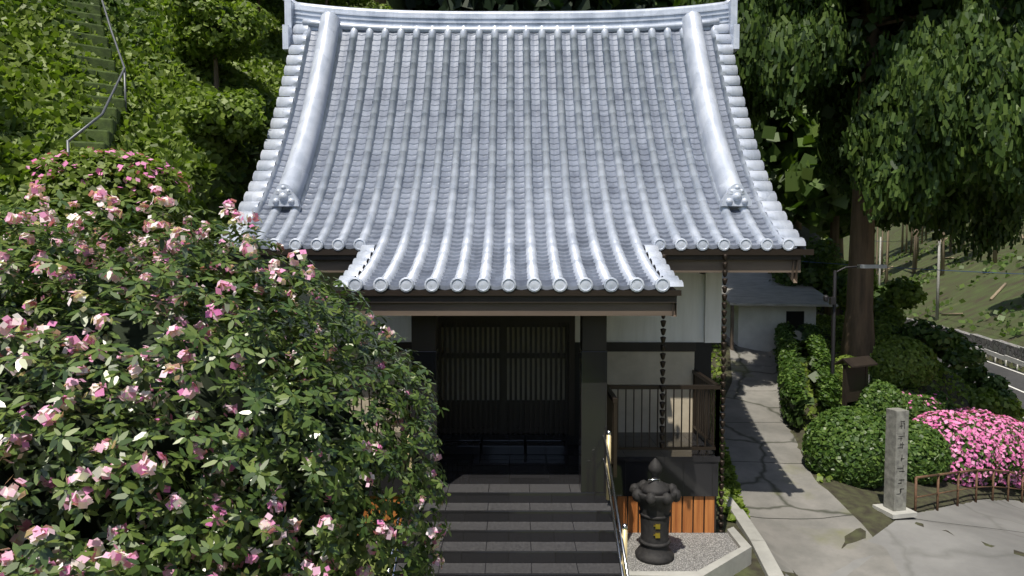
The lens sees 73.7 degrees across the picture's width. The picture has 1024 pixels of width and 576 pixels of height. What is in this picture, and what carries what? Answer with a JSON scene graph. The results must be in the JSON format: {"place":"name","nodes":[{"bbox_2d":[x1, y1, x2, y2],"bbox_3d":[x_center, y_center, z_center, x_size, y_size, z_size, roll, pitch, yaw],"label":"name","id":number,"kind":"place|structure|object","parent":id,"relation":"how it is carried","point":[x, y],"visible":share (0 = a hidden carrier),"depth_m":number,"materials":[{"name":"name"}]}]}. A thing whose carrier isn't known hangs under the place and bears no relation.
{"place":"outdoors","nodes":[
{"label":"outdoors","id":0,"kind":"place"},
{"bbox_2d":[15,0,124,196],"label":"stairway","id":1,"kind":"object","parent":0,"point":[104,130],"depth_m":12.20,"materials":[{"name":"green plant"}]},
{"bbox_2d":[66,0,126,158],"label":"handrail","id":2,"kind":"object","parent":1,"relation":"on","point":[70,139],"visible":0.72,"depth_m":11.48,"materials":[{"name":"grey metal"}]},
{"bbox_2d":[5,0,1023,575],"bbox_3d":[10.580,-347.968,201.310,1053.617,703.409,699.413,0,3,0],"label":"ground","id":3,"kind":"structure","parent":0,"point":[855,502],"depth_m":42.54,"materials":[{"name":"green plant"}]},
{"bbox_2d":[16,147,197,242],"bbox_3d":[-6.048,-1.315,10.156,2.535,1.496,2.141,0,3,0],"label":"azalea bush","id":4,"kind":"object","parent":3,"relation":"on","point":[174,192],"visible":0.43,"depth_m":9.46,"materials":[{"name":"green plant"}]},
{"bbox_2d":[18,146,191,196],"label":"pink flowers","id":5,"kind":"object","parent":4,"relation":"attached to","point":[98,170],"visible":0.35,"depth_m":9.52,"materials":[{"name":"pink plant"}]},
{"bbox_2d":[32,1,247,296],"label":"tree","id":6,"kind":"object","parent":3,"relation":"on","point":[227,10],"visible":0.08,"depth_m":9.61,"materials":[{"name":"green plant"}]},
{"bbox_2d":[0,0,391,393],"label":"hillside shrubs","id":7,"kind":"object","parent":3,"relation":"on","point":[150,119],"visible":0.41,"depth_m":12.57,"materials":[{"name":"green plant"}]},
{"bbox_2d":[0,183,451,575],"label":"rhododendron bush","id":8,"kind":"object","parent":3,"relation":"on","point":[234,530],"depth_m":4.16,"materials":[{"name":"green plant"}]},
{"bbox_2d":[213,0,386,89],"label":"hillside tree trunks","id":9,"kind":"object","parent":3,"relation":"on","point":[216,72],"visible":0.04,"depth_m":14.71,"materials":[{"name":"brown wood"}]},
{"bbox_2d":[0,0,802,385],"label":"hillside shrubs","id":10,"kind":"object","parent":3,"relation":"on","point":[770,134],"visible":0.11,"depth_m":14.39,"materials":[{"name":"green plant"}]},
{"bbox_2d":[386,430,628,575],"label":"step handrails","id":11,"kind":"object","parent":3,"relation":"on","point":[624,571],"visible":0.59,"depth_m":8.49,"materials":[{"name":"silver metal"}]},
{"bbox_2d":[395,316,621,575],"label":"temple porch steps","id":12,"kind":"structure","parent":3,"relation":"on","point":[514,459],"depth_m":9.56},
{"bbox_2d":[396,484,620,573],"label":"steps","id":13,"kind":"structure","parent":12,"relation":"on","point":[583,568],"depth_m":9.07,"materials":[{"name":"grey stone"}]},
{"bbox_2d":[298,370,720,534],"bbox_3d":[-0.038,2.802,10.824,6.520,2.630,2.430,0,3,0],"label":"temple veranda","id":14,"kind":"object","parent":3,"relation":"on","point":[689,461],"visible":0.27,"depth_m":10.62,"materials":[{"name":"brown wood"}]},
{"bbox_2d":[298,272,721,446],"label":"temple body","id":15,"kind":"structure","parent":3,"relation":"on","point":[508,375],"depth_m":11.98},
{"bbox_2d":[209,33,813,316],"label":"roof eaves","id":16,"kind":"object","parent":15,"relation":"on","point":[517,302],"visible":0.16,"depth_m":9.00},
{"bbox_2d":[288,254,727,532],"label":"temple rain chains","id":17,"kind":"object","parent":16,"relation":"hanging from","point":[722,391],"visible":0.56,"depth_m":10.68,"materials":[{"name":"black metal"}]},
{"bbox_2d":[214,0,805,291],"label":"temple roof tiles","id":18,"kind":"object","parent":16,"relation":"on","point":[507,151],"visible":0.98,"depth_m":12.75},
{"bbox_2d":[405,0,664,10],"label":"dark hillside forest","id":19,"kind":"object","parent":3,"relation":"on","point":[500,5],"visible":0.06,"depth_m":25.39,"materials":[{"name":"green plant"}]},
{"bbox_2d":[618,527,751,575],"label":"gravel bed","id":20,"kind":"object","parent":3,"relation":"on","point":[729,553],"visible":0.59,"depth_m":9.88,"materials":[{"name":"grey gravel"}]},
{"bbox_2d":[629,458,681,564],"bbox_3d":[2.049,3.145,9.799,0.706,1.450,0.684,0,3,0],"label":"lantern","id":21,"kind":"object","parent":20,"relation":"on","point":[655,496],"visible":1,"depth_m":9.64,"materials":[{"name":"metal"}]},
{"bbox_2d":[726,496,783,575],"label":"kerb wall","id":22,"kind":"structure","parent":3,"relation":"on","point":[760,548],"depth_m":10.64,"materials":[{"name":"concrete"}]},
{"bbox_2d":[721,273,837,351],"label":"shed","id":23,"kind":"structure","parent":3,"relation":"on","point":[760,307],"depth_m":22.96,"materials":[{"name":"white"}]},
{"bbox_2d":[625,0,1023,421],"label":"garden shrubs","id":24,"kind":"object","parent":3,"relation":"on","point":[809,200],"visible":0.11,"depth_m":28.70,"materials":[{"name":"green plant"}]},
{"bbox_2d":[649,7,1023,490],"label":"garden hedge","id":25,"kind":"object","parent":3,"relation":"on","point":[794,411],"visible":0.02,"depth_m":16.36,"materials":[{"name":"green plant"}]},
{"bbox_2d":[823,265,886,374],"bbox_3d":[8.269,1.180,16.613,1.497,3.495,0.271,0,3,0],"label":"lamp post","id":26,"kind":"object","parent":3,"relation":"on","point":[831,300],"visible":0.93,"depth_m":16.61,"materials":[{"name":"grey metal"}]},
{"bbox_2d":[833,356,877,405],"bbox_3d":[8.084,2.415,16.105,0.955,1.595,0.480,-2,3,-28],"label":"notice board","id":27,"kind":"object","parent":3,"relation":"on","point":[856,379],"visible":0.77,"depth_m":16.00,"materials":[{"name":"brown wood"}]},
{"bbox_2d":[687,0,1023,380],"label":"cedar tree","id":28,"kind":"object","parent":3,"relation":"on","point":[930,151],"depth_m":15.47,"materials":[{"name":"green plant"}]},
{"bbox_2d":[818,0,953,189],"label":"tree","id":29,"kind":"object","parent":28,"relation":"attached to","point":[904,10],"visible":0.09,"depth_m":17.97,"materials":[{"name":"green plant"}]},
{"bbox_2d":[710,233,1023,522],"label":"garden shrubs","id":30,"kind":"object","parent":3,"relation":"on","point":[897,296],"visible":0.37,"depth_m":19.96,"materials":[{"name":"green plant"}]},
{"bbox_2d":[872,408,916,518],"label":"stone pillar","id":31,"kind":"structure","parent":3,"relation":"on","point":[893,506],"depth_m":12.08,"materials":[{"name":"stone"}]},
{"bbox_2d":[773,321,1023,488],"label":"trimmed bushes","id":32,"kind":"object","parent":3,"relation":"on","point":[855,469],"visible":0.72,"depth_m":14.61,"materials":[{"name":"green plant"}]},
{"bbox_2d":[793,214,1023,315],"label":"tree trunks","id":33,"kind":"object","parent":3,"relation":"on","point":[834,234],"visible":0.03,"depth_m":100.52,"materials":[{"name":"brown plant"}]},
{"bbox_2d":[801,217,1023,320],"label":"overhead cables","id":34,"kind":"object","parent":3,"relation":"on","point":[937,287],"visible":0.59,"depth_m":68.32,"materials":[{"name":"grey plastic"}]},
{"bbox_2d":[903,391,1023,487],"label":"garden azalea flowers","id":35,"kind":"object","parent":3,"relation":"on","point":[990,433],"visible":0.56,"depth_m":15.29,"materials":[{"name":"pink plant"}]},
{"bbox_2d":[719,333,900,575],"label":"concrete path","id":36,"kind":"structure","parent":0,"point":[804,522],"depth_m":13.14,"materials":[{"name":"grey concrete"}]},
{"bbox_2d":[785,499,1023,575],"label":"drive pavement","id":37,"kind":"structure","parent":0,"point":[930,548],"depth_m":11.22,"materials":[{"name":"concrete"}]},
{"bbox_2d":[914,469,1023,511],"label":"low fence","id":38,"kind":"object","parent":37,"relation":"on","point":[976,487],"visible":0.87,"depth_m":13.80,"materials":[{"name":"brown metal"}]},
{"bbox_2d":[937,358,1023,418],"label":"road","id":39,"kind":"structure","parent":0,"point":[1015,379],"depth_m":43.87,"materials":[{"name":"grey asphalt"}]},
{"bbox_2d":[904,318,1023,369],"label":"guardrail","id":40,"kind":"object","parent":39,"relation":"on","point":[1006,352],"visible":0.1,"depth_m":49.67,"materials":[{"name":"white paint"}]}
]}

